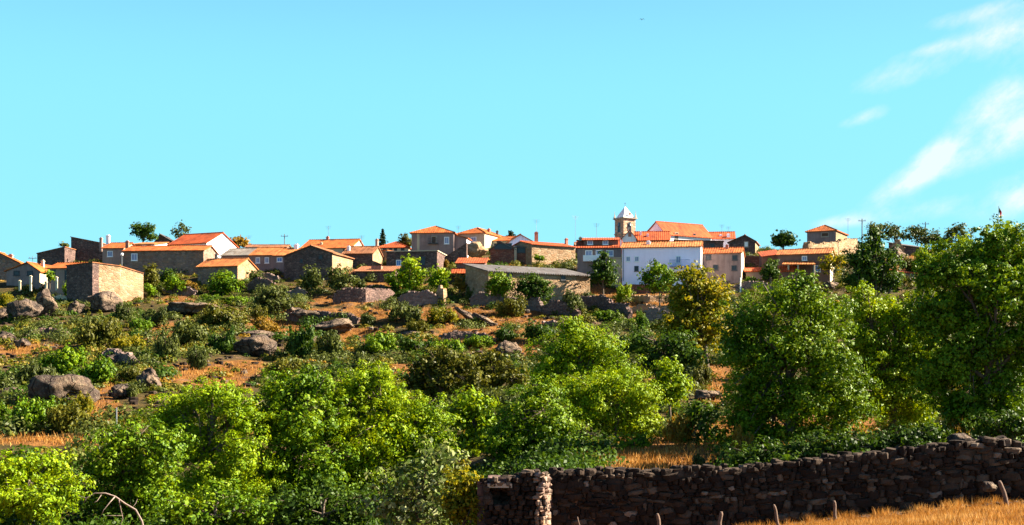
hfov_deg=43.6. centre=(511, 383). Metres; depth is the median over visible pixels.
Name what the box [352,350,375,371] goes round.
bush
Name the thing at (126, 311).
bush
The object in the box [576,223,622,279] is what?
tall house
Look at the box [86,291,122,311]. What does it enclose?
boulder
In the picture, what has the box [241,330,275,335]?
boulder
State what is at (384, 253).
stone outhouse
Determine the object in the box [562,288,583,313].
bush
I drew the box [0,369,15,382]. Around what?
bush
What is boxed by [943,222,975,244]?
ridge tree
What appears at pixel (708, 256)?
window
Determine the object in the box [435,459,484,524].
broom bush
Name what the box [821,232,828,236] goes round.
window
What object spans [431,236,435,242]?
window
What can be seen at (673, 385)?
ash tree
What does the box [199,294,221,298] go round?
bush
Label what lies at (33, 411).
bush
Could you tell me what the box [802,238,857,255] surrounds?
dry stone wall
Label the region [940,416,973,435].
bush
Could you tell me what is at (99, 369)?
bush
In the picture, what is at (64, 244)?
fig tree
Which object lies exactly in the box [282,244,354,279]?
stone house
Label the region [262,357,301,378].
bush
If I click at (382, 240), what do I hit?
fir tree
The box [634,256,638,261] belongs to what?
window
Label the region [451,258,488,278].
red roofed shed
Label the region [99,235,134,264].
rendered house
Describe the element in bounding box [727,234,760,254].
stone house
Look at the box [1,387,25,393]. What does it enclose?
boulder
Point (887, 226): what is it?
ridge tree
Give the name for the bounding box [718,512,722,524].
fence post
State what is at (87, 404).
bush
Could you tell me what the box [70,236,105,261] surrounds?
stone house
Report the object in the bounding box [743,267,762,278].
lean to
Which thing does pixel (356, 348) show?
hillside scrub
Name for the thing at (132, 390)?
bush
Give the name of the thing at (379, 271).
stone shed
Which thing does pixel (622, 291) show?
bush
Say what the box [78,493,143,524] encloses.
dead branch
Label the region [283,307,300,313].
boulder
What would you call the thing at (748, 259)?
ruined house
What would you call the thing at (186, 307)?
boulder
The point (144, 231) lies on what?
stone pine
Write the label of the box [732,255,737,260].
window
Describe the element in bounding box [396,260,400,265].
window
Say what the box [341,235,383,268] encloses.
stone house
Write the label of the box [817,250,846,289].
fig tree
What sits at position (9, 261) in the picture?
stone house
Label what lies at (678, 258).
window
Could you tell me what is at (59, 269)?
rendered annex
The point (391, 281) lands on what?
garden tree
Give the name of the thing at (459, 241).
rendered house
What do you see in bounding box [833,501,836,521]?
fence post
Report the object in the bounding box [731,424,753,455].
bush
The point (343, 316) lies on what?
bush
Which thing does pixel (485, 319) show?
boulder
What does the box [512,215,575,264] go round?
stone house
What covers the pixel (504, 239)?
rendered house
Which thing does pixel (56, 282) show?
garden pillar
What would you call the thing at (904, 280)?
bush
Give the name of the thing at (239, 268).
stone house
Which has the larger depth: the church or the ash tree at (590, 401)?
the church
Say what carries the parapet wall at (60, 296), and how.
on the ground at (320, 303)
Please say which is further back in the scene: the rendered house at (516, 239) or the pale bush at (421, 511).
the rendered house at (516, 239)
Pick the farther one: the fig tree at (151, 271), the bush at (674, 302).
the fig tree at (151, 271)
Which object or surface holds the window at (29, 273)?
in the rendered house at (23, 272)
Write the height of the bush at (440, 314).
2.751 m
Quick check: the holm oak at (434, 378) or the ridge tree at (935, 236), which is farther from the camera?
the ridge tree at (935, 236)
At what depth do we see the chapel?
237.82 m
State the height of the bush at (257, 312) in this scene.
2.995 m
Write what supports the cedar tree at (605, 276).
on the ground at (320, 303)
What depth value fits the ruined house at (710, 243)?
225.31 m
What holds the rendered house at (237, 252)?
on the ground at (320, 303)
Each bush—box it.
[0,292,13,305]
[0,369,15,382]
[0,399,13,420]
[9,395,59,431]
[15,357,57,382]
[38,342,89,373]
[46,396,90,433]
[59,415,197,524]
[60,280,66,295]
[72,391,95,413]
[74,311,125,348]
[75,354,116,385]
[109,333,145,349]
[114,301,135,319]
[115,366,142,381]
[126,383,137,397]
[129,317,155,330]
[140,306,169,327]
[144,475,287,524]
[153,328,180,361]
[168,315,208,345]
[185,280,199,292]
[187,345,208,369]
[196,300,249,329]
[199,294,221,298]
[205,325,236,352]
[216,295,250,303]
[248,305,268,320]
[250,315,280,331]
[257,473,386,524]
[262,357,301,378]
[280,316,316,357]
[315,330,346,357]
[338,312,348,318]
[351,430,471,524]
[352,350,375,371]
[360,312,376,325]
[362,328,397,352]
[385,300,422,322]
[394,289,409,297]
[395,332,438,356]
[404,318,429,331]
[423,306,458,322]
[430,338,464,352]
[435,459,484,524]
[462,333,495,348]
[465,284,473,298]
[493,293,528,317]
[494,324,516,340]
[521,319,557,338]
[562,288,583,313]
[581,290,596,295]
[592,309,622,319]
[611,317,636,324]
[615,324,640,356]
[615,431,654,451]
[616,282,631,302]
[635,307,649,330]
[662,412,695,444]
[668,290,685,311]
[688,359,714,388]
[692,453,705,464]
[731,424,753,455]
[879,423,901,439]
[882,271,915,288]
[899,253,912,271]
[910,243,934,271]
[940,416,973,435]
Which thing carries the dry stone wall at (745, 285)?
on the ground at (320, 303)
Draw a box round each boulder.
[0,308,7,319]
[0,331,16,342]
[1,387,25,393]
[6,298,43,320]
[13,338,30,346]
[27,374,99,404]
[36,288,57,316]
[67,301,84,313]
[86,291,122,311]
[105,354,121,363]
[111,383,129,398]
[136,368,161,388]
[167,302,219,313]
[233,334,276,356]
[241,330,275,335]
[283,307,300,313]
[292,309,320,318]
[313,318,353,332]
[398,330,416,335]
[454,307,478,322]
[473,312,494,323]
[493,340,521,356]
[694,390,721,399]
[821,281,838,289]
[890,247,904,259]
[947,433,974,440]
[981,481,996,491]
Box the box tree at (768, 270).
[759,258,782,282]
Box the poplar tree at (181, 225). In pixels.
[169,219,191,238]
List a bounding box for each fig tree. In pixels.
[58,241,69,246]
[143,263,159,290]
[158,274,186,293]
[203,269,244,295]
[482,267,514,303]
[509,271,554,300]
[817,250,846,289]
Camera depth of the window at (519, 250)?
223.77 m
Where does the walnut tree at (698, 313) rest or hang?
on the ground at (320, 303)
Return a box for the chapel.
[621,229,637,241]
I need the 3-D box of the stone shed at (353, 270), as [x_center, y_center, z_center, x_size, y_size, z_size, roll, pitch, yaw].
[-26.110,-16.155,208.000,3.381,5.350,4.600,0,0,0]
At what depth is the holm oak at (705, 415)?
61.90 m
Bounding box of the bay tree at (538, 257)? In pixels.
[532,253,546,263]
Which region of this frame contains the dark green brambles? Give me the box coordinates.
[0,245,1018,477]
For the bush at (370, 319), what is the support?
on the ground at (320, 303)
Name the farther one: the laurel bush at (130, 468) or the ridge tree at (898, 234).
the ridge tree at (898, 234)
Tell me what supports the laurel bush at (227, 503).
on the ground at (320, 303)
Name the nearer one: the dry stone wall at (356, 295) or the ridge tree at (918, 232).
the dry stone wall at (356, 295)
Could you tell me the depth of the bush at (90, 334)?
136.65 m
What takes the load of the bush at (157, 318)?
on the ground at (320, 303)
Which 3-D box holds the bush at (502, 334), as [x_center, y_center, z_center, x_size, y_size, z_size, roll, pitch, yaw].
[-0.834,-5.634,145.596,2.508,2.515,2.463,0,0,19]
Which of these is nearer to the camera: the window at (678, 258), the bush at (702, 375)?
the bush at (702, 375)
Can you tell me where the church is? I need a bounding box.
[647,221,712,240]
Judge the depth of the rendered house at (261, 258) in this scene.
213.72 m
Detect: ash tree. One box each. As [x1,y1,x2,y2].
[0,446,95,524]
[132,375,288,502]
[314,359,465,489]
[442,384,501,456]
[472,372,616,465]
[519,315,646,425]
[547,363,673,440]
[640,354,694,416]
[703,269,886,448]
[837,280,957,433]
[897,214,1023,443]
[920,220,1021,356]
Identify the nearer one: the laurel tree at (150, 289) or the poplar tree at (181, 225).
the laurel tree at (150, 289)
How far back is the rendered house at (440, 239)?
230.68 m
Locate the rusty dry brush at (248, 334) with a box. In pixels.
[0,255,957,466]
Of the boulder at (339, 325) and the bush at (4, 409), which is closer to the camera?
the bush at (4, 409)
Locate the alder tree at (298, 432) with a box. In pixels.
[246,364,370,499]
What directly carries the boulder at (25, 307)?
on the ground at (320, 303)
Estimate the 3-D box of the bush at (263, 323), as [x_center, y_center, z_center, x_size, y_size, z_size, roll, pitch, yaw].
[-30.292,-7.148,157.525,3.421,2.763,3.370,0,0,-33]
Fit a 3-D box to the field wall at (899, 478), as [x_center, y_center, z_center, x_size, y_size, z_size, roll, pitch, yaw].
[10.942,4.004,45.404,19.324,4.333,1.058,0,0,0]
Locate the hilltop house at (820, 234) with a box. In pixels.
[805,218,848,243]
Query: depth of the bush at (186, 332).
140.64 m
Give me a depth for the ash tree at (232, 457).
57.56 m
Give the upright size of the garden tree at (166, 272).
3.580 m
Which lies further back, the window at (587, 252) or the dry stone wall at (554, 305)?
the window at (587, 252)
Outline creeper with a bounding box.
[935,418,954,440]
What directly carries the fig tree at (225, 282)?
on the ground at (320, 303)
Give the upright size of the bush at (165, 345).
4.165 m
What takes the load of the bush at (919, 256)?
on the ground at (320, 303)
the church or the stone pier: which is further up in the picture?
the church
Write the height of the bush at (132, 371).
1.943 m
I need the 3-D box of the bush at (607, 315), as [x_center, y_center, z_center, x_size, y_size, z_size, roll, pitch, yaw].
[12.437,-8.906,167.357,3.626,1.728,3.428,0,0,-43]
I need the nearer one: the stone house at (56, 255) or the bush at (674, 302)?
the bush at (674, 302)
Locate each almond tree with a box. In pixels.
[388,253,428,291]
[424,263,450,290]
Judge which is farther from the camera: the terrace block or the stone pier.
the terrace block
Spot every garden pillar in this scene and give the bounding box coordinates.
[29,275,31,290]
[55,276,57,289]
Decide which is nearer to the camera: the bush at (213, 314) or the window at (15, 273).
the bush at (213, 314)
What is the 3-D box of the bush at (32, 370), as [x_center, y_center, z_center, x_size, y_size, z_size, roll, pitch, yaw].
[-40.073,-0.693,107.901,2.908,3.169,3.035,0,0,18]
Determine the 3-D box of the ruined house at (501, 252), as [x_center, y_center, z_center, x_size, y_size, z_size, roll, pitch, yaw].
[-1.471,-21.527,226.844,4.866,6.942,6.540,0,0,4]
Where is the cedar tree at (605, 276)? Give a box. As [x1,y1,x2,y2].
[587,250,619,294]
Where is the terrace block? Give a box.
[610,257,621,286]
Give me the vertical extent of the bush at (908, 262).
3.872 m
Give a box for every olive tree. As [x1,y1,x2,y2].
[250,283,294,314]
[298,263,323,289]
[322,263,356,292]
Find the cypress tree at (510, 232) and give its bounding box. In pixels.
[506,230,515,235]
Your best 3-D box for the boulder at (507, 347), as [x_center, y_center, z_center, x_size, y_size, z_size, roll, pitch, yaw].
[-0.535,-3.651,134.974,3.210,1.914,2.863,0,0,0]
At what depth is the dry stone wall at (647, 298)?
185.69 m
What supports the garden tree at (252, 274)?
on the ground at (320, 303)
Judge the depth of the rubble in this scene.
131.28 m
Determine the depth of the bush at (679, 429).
62.30 m
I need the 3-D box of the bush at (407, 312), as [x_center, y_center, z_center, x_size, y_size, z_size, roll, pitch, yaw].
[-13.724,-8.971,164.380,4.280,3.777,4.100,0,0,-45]
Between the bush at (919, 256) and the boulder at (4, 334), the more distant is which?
the bush at (919, 256)
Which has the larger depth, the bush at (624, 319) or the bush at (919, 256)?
the bush at (919, 256)
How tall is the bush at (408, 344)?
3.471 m
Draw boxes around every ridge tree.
[864,221,894,240]
[883,224,911,242]
[902,223,934,245]
[915,229,953,245]
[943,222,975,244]
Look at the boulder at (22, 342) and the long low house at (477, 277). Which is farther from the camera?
the long low house at (477, 277)
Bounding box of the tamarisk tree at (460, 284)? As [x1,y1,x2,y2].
[450,272,466,294]
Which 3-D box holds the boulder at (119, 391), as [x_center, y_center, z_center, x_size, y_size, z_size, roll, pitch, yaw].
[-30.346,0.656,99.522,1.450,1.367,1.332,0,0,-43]
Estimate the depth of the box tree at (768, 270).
199.82 m
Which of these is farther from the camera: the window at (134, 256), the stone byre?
the stone byre
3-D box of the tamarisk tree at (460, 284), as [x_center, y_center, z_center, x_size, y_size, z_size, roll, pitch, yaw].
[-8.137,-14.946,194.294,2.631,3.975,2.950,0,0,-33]
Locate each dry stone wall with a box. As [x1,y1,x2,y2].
[26,327,67,335]
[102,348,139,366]
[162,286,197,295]
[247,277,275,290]
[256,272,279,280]
[285,310,360,323]
[286,287,307,298]
[333,287,395,303]
[355,284,391,288]
[397,289,439,305]
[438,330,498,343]
[469,291,542,311]
[542,300,580,316]
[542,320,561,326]
[581,294,632,318]
[617,284,672,293]
[626,295,668,302]
[630,304,675,311]
[643,307,672,322]
[733,281,771,291]
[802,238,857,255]
[890,239,905,252]
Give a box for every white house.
[167,232,238,257]
[621,240,703,286]
[709,226,735,246]
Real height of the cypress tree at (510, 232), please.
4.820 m
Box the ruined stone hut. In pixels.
[477,469,551,524]
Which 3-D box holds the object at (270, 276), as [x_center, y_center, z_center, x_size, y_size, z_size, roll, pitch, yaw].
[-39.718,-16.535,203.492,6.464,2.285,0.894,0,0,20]
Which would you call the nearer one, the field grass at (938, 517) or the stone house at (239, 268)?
the field grass at (938, 517)
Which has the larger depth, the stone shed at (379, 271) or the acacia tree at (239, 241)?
the acacia tree at (239, 241)
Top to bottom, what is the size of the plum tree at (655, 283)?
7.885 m
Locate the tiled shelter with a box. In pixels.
[891,269,917,277]
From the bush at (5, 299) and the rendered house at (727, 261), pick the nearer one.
the bush at (5, 299)
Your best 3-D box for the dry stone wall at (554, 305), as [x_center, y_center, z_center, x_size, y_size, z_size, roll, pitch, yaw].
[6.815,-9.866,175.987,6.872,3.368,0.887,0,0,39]
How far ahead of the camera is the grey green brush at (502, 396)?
128.65 m
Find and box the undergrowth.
[0,421,1023,524]
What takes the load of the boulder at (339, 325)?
on the ground at (320, 303)
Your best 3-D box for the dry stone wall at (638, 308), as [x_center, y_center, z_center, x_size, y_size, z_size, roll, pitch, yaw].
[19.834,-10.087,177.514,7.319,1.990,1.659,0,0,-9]
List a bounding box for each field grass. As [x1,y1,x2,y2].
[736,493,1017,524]
[764,498,1023,524]
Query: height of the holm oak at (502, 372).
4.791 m
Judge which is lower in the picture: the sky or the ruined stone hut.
the ruined stone hut
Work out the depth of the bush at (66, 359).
115.92 m
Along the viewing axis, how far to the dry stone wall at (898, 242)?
235.71 m
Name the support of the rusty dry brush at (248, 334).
on the ground at (320, 303)
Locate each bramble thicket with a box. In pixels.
[719,424,849,466]
[822,422,951,454]
[962,406,1023,441]
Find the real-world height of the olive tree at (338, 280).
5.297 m
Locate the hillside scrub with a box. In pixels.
[0,248,1020,476]
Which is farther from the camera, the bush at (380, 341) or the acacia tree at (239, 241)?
the acacia tree at (239, 241)
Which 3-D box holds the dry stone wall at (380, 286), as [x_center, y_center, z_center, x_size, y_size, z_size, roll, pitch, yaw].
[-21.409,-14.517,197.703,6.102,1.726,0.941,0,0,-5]
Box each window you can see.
[13,271,19,275]
[26,271,32,275]
[107,251,112,256]
[131,253,137,260]
[277,257,282,261]
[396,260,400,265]
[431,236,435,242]
[444,237,448,243]
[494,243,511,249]
[516,247,524,252]
[561,275,565,280]
[585,250,591,254]
[606,250,613,256]
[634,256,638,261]
[634,266,638,271]
[676,256,680,263]
[706,254,710,259]
[731,265,736,270]
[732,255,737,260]
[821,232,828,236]
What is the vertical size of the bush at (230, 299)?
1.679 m
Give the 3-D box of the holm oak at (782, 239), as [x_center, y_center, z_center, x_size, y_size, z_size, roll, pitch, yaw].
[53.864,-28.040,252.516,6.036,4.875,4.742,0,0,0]
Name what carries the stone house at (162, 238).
on the ground at (320, 303)
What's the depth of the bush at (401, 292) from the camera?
191.05 m
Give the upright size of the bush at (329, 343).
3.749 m
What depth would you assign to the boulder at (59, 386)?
92.75 m
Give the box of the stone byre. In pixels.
[887,242,929,255]
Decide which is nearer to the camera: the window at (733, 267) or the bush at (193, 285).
the bush at (193, 285)
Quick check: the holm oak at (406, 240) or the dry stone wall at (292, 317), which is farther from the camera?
the holm oak at (406, 240)
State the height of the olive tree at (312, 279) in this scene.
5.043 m
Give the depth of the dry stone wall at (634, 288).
195.60 m
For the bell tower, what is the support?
on the ground at (320, 303)
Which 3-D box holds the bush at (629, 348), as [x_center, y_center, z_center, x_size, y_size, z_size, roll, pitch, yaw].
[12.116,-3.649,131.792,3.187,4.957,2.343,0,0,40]
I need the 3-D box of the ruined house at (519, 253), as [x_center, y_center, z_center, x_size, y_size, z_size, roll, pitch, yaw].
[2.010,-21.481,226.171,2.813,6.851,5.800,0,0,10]
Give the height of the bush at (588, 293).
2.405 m
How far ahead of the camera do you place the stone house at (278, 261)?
212.97 m
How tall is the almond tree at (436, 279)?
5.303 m
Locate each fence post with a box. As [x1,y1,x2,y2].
[656,513,660,524]
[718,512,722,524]
[773,504,778,524]
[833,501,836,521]
[998,481,1008,505]
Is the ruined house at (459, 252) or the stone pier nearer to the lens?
the stone pier
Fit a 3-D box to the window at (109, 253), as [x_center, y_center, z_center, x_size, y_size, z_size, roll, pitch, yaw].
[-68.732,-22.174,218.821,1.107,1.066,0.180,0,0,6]
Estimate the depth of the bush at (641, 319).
156.66 m
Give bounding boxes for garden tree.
[158,267,175,282]
[245,270,263,280]
[350,275,366,287]
[383,272,399,289]
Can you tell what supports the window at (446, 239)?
in the rendered house at (440, 239)
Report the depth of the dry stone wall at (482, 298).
185.33 m
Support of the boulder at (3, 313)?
on the ground at (320, 303)
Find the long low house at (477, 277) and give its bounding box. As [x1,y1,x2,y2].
[462,263,589,300]
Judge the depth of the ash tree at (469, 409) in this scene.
69.68 m
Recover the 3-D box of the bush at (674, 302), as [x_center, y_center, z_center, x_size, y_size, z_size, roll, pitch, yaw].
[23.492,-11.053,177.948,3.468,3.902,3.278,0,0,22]
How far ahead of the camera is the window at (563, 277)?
192.69 m
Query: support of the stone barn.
on the ground at (320, 303)
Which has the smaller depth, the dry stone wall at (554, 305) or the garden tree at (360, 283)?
the dry stone wall at (554, 305)
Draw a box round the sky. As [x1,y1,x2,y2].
[0,0,1023,262]
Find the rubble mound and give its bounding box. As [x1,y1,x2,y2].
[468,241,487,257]
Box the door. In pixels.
[421,256,424,264]
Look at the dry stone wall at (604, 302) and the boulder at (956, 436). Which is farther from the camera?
the dry stone wall at (604, 302)
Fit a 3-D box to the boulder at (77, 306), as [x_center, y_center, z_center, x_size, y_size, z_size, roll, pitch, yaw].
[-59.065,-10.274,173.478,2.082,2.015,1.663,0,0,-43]
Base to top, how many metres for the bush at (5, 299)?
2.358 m
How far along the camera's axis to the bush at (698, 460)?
51.80 m
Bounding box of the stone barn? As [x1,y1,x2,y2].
[66,262,143,304]
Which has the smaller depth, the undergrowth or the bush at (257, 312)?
the undergrowth
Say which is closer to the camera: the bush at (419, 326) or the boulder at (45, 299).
the bush at (419, 326)
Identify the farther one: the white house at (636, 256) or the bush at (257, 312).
the white house at (636, 256)
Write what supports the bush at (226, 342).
on the ground at (320, 303)
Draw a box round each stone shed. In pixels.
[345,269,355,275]
[354,266,400,281]
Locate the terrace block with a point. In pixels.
(618, 260)
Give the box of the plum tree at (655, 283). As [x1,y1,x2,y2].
[636,258,682,304]
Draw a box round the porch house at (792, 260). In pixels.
[776,247,835,283]
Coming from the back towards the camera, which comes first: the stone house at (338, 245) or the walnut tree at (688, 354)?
the stone house at (338, 245)
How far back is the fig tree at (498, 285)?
180.70 m
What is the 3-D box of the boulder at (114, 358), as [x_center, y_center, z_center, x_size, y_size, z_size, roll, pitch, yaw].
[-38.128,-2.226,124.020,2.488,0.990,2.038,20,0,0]
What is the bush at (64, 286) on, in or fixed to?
on the ground at (320, 303)
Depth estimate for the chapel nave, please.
241.34 m
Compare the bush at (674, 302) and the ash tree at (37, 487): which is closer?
the ash tree at (37, 487)
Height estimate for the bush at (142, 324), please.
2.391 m
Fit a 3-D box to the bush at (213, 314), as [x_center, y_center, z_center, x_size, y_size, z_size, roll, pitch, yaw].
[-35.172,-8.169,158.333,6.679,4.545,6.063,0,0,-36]
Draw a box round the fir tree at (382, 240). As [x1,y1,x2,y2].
[379,228,387,245]
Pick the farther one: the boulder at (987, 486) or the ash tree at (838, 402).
the ash tree at (838, 402)
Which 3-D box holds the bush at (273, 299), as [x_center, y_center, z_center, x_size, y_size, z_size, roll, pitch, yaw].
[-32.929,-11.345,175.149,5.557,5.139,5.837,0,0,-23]
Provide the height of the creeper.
1.590 m
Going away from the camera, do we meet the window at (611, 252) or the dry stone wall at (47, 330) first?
the dry stone wall at (47, 330)
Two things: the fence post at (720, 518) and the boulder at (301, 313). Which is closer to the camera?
the fence post at (720, 518)
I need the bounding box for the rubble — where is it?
[0,293,1023,524]
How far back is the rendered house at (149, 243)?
233.02 m
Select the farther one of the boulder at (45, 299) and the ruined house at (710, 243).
the ruined house at (710, 243)
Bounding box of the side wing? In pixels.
[757,249,777,269]
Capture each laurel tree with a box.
[143,283,157,296]
[743,276,759,281]
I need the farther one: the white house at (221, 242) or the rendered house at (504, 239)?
the rendered house at (504, 239)
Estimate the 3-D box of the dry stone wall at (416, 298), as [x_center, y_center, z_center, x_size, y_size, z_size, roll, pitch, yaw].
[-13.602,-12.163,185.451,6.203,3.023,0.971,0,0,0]
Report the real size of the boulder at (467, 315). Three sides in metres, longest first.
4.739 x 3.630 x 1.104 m
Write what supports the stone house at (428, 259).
on the ground at (320, 303)
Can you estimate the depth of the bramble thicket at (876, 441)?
46.82 m
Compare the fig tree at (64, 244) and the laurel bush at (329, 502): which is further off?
the fig tree at (64, 244)
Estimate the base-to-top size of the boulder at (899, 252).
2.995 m
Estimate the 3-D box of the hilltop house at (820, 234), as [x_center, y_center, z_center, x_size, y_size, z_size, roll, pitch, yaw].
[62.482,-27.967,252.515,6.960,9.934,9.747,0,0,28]
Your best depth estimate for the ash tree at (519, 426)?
62.66 m
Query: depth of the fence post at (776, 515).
41.47 m
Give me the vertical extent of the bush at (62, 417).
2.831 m
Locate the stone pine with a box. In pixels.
[129,221,160,241]
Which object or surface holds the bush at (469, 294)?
on the ground at (320, 303)
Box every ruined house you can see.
[445,243,467,265]
[489,241,515,263]
[513,245,526,263]
[674,239,723,247]
[744,255,758,266]
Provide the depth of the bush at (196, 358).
121.26 m
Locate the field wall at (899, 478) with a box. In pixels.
[548,435,1023,524]
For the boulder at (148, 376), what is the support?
on the ground at (320, 303)
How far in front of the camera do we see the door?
212.12 m
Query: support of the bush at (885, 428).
on the ground at (320, 303)
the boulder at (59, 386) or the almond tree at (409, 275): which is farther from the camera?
the almond tree at (409, 275)
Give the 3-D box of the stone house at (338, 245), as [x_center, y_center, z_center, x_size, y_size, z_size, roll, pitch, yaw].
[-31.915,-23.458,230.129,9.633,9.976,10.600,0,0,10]
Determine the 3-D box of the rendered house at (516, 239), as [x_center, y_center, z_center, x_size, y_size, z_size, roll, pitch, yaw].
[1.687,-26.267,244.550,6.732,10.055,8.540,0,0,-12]
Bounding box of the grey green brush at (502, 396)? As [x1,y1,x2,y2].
[0,245,1021,464]
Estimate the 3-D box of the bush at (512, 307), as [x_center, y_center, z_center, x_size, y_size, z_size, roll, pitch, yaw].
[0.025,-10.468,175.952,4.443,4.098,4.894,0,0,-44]
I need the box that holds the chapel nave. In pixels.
[634,231,670,241]
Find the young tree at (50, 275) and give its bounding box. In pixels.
[43,269,55,290]
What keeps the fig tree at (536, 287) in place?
on the ground at (320, 303)
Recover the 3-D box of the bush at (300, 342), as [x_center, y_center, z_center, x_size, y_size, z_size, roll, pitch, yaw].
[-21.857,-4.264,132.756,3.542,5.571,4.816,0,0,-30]
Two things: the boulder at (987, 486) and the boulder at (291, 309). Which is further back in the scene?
the boulder at (291, 309)
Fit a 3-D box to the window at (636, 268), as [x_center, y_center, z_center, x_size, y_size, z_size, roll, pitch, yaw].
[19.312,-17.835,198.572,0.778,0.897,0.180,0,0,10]
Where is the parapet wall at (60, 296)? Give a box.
[53,295,66,300]
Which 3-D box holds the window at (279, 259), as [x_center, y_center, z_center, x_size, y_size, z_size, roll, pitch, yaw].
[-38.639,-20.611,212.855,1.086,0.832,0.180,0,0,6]
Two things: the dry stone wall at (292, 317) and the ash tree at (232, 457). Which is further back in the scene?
the dry stone wall at (292, 317)
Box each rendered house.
[4,260,50,288]
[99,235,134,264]
[134,242,168,245]
[219,248,256,258]
[248,247,283,271]
[379,241,411,250]
[409,226,457,254]
[454,234,471,250]
[457,227,501,252]
[492,236,514,246]
[506,221,538,244]
[702,244,745,282]
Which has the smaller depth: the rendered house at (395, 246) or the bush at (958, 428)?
the bush at (958, 428)
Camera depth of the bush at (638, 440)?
59.97 m
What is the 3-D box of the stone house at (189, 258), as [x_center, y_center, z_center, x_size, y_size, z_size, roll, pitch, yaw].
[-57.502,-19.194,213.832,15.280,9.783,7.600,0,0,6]
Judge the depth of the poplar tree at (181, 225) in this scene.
256.02 m
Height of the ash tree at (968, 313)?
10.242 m
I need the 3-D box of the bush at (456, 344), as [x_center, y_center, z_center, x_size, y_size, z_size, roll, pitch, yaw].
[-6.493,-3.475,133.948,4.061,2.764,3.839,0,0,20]
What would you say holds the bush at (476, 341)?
on the ground at (320, 303)
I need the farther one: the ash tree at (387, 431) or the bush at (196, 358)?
the bush at (196, 358)
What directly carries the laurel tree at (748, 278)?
on the ground at (320, 303)
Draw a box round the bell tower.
[613,203,637,238]
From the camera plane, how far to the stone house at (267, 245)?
237.99 m
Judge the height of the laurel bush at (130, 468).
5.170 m
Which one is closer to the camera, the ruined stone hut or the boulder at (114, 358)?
the ruined stone hut
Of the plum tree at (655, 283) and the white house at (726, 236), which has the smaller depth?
the plum tree at (655, 283)
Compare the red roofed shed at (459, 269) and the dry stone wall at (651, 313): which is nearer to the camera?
the dry stone wall at (651, 313)
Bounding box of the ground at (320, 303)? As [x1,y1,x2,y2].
[0,249,1023,524]
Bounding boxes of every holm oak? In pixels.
[395,344,489,404]
[397,233,411,247]
[467,344,530,395]
[677,399,730,444]
[770,229,799,248]
[838,227,906,365]
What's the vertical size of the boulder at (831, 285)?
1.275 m
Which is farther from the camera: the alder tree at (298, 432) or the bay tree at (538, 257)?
the bay tree at (538, 257)
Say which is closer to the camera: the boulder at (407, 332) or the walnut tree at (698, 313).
the walnut tree at (698, 313)
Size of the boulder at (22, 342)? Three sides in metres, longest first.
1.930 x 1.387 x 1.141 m
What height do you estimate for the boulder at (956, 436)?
0.716 m
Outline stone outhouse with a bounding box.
[375,239,392,263]
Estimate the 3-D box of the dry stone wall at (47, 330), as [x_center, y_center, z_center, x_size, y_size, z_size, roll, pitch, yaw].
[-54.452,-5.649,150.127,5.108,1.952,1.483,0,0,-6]
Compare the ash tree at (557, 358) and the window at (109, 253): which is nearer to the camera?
the ash tree at (557, 358)
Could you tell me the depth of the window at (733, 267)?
202.75 m
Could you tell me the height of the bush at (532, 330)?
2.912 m
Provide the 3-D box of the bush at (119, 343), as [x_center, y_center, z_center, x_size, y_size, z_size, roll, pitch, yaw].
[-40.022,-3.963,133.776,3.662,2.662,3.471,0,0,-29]
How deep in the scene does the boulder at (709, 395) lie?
92.96 m
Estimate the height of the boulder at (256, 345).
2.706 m
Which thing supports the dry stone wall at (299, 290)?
on the ground at (320, 303)
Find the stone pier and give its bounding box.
[436,285,447,305]
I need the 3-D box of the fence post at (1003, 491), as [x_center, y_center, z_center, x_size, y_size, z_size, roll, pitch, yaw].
[16.338,3.805,42.499,0.419,1.188,0.168,0,0,0]
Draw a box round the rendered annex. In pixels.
[45,262,85,295]
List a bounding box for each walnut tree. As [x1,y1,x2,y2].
[627,323,719,376]
[649,260,738,368]
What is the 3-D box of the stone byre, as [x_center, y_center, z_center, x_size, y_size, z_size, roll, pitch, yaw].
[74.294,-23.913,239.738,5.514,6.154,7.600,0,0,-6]
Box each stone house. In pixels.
[0,252,23,279]
[36,246,76,264]
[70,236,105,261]
[121,240,219,274]
[154,233,173,243]
[196,253,258,284]
[244,237,290,247]
[272,244,300,272]
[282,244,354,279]
[300,236,363,253]
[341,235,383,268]
[385,250,446,271]
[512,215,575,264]
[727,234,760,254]
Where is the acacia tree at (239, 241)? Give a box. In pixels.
[230,234,250,247]
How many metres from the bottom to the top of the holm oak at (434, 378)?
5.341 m
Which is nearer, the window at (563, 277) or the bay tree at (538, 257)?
the window at (563, 277)
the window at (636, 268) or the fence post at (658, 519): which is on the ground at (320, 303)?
the fence post at (658, 519)
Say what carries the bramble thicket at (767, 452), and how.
on the ground at (320, 303)
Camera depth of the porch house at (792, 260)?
203.28 m

